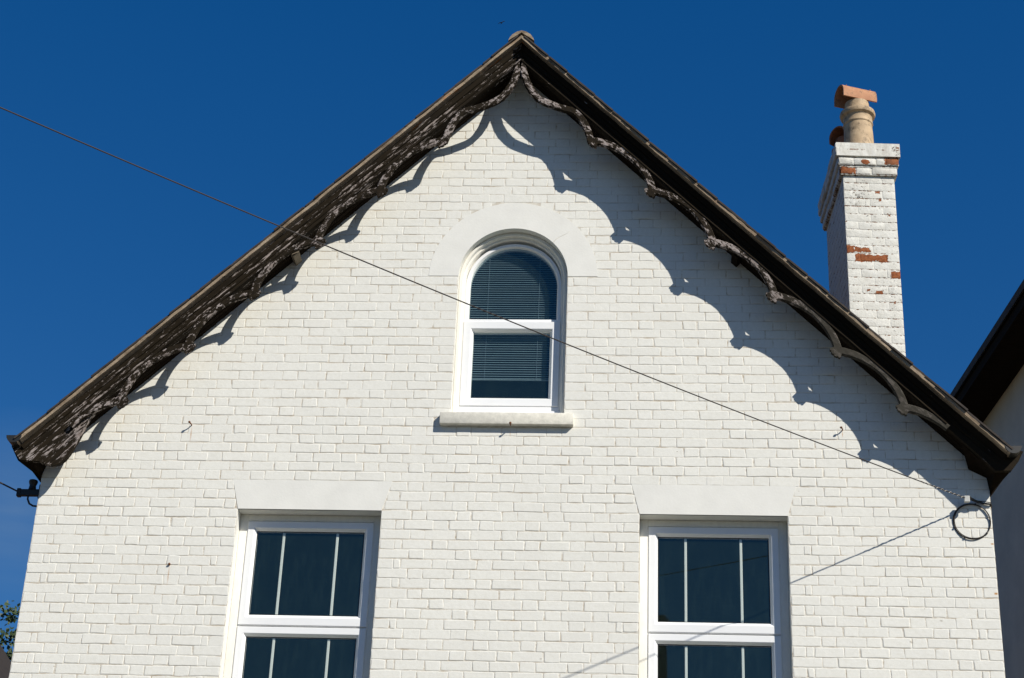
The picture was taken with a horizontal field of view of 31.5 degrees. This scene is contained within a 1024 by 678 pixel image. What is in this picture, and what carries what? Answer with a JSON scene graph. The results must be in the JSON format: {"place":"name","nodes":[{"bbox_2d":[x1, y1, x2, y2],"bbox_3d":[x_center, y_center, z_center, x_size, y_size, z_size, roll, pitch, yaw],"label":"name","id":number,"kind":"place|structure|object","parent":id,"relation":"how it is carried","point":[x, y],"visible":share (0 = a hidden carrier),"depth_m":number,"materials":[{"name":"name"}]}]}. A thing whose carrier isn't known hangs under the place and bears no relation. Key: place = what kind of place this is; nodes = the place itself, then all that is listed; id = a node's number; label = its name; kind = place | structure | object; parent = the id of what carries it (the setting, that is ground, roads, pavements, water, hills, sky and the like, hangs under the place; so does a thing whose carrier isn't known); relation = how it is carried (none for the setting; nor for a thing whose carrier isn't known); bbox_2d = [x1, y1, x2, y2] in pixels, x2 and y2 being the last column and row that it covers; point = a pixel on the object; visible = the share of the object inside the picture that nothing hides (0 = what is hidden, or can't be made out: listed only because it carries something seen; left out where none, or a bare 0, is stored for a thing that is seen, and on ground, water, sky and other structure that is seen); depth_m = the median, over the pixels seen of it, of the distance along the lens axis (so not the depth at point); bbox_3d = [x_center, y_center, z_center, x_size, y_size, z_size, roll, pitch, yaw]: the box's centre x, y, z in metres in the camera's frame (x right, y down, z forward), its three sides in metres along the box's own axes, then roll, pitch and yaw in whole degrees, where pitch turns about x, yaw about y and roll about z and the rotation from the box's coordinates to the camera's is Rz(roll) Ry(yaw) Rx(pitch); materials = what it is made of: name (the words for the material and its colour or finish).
{"place":"outdoors","nodes":[
{"label":"outdoors","id":0,"kind":"place"},
{"bbox_2d":[0,645,10,677],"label":"distant house","id":1,"kind":"structure","parent":0,"point":[5,663],"depth_m":32.02,"materials":[{"name":"grey brick"}]},
{"bbox_2d":[0,0,1023,660],"label":"sky","id":2,"kind":"structure","parent":0,"point":[255,107],"materials":[{"name":"blue"}]},
{"bbox_2d":[950,280,1023,677],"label":"neighbour house","id":3,"kind":"structure","parent":0,"point":[988,391],"depth_m":21.89,"materials":[{"name":"paint"}]},
{"bbox_3d":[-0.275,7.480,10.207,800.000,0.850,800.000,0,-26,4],"label":"ground","id":4,"kind":"structure","parent":0,"visible":0},
{"bbox_2d":[0,600,19,660],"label":"leafy tree","id":5,"kind":"object","parent":4,"relation":"on","point":[10,618],"visible":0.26,"depth_m":34.71,"materials":[{"name":"green plant"}]},
{"bbox_2d":[6,30,1022,677],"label":"brick house","id":6,"kind":"structure","parent":4,"relation":"on","point":[348,472],"depth_m":13.59,"materials":[{"name":"white brick"}]},
{"bbox_2d":[0,479,39,506],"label":"cable bracket","id":7,"kind":"object","parent":6,"relation":"attached to","point":[31,491],"visible":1,"depth_m":13.62,"materials":[{"name":"black plastic"}]},
{"bbox_2d":[223,514,380,677],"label":"window","id":8,"kind":"structure","parent":6,"relation":"in","point":[243,625],"depth_m":13.19,"materials":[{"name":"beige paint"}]},
{"bbox_2d":[0,107,991,507],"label":"overhead cable","id":9,"kind":"object","parent":6,"relation":"attached to","point":[966,499],"visible":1,"depth_m":11.08,"materials":[{"name":"rubber"}]},
{"bbox_2d":[439,233,573,426],"bbox_3d":[-0.005,-0.075,14.038,1.003,1.706,0.252,0,-26,4],"label":"window","id":10,"kind":"structure","parent":6,"relation":"in","point":[466,410],"depth_m":14.05,"materials":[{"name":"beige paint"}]},
{"bbox_2d":[639,520,790,677],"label":"window","id":11,"kind":"structure","parent":6,"relation":"in","point":[653,633],"depth_m":12.99,"materials":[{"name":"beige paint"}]},
{"bbox_2d":[953,503,990,539],"bbox_3d":[3.300,1.308,13.031,0.271,0.280,0.019,0,-26,4],"label":"cable coil","id":12,"kind":"object","parent":6,"relation":"attached to","point":[954,524],"visible":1,"depth_m":13.02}
]}

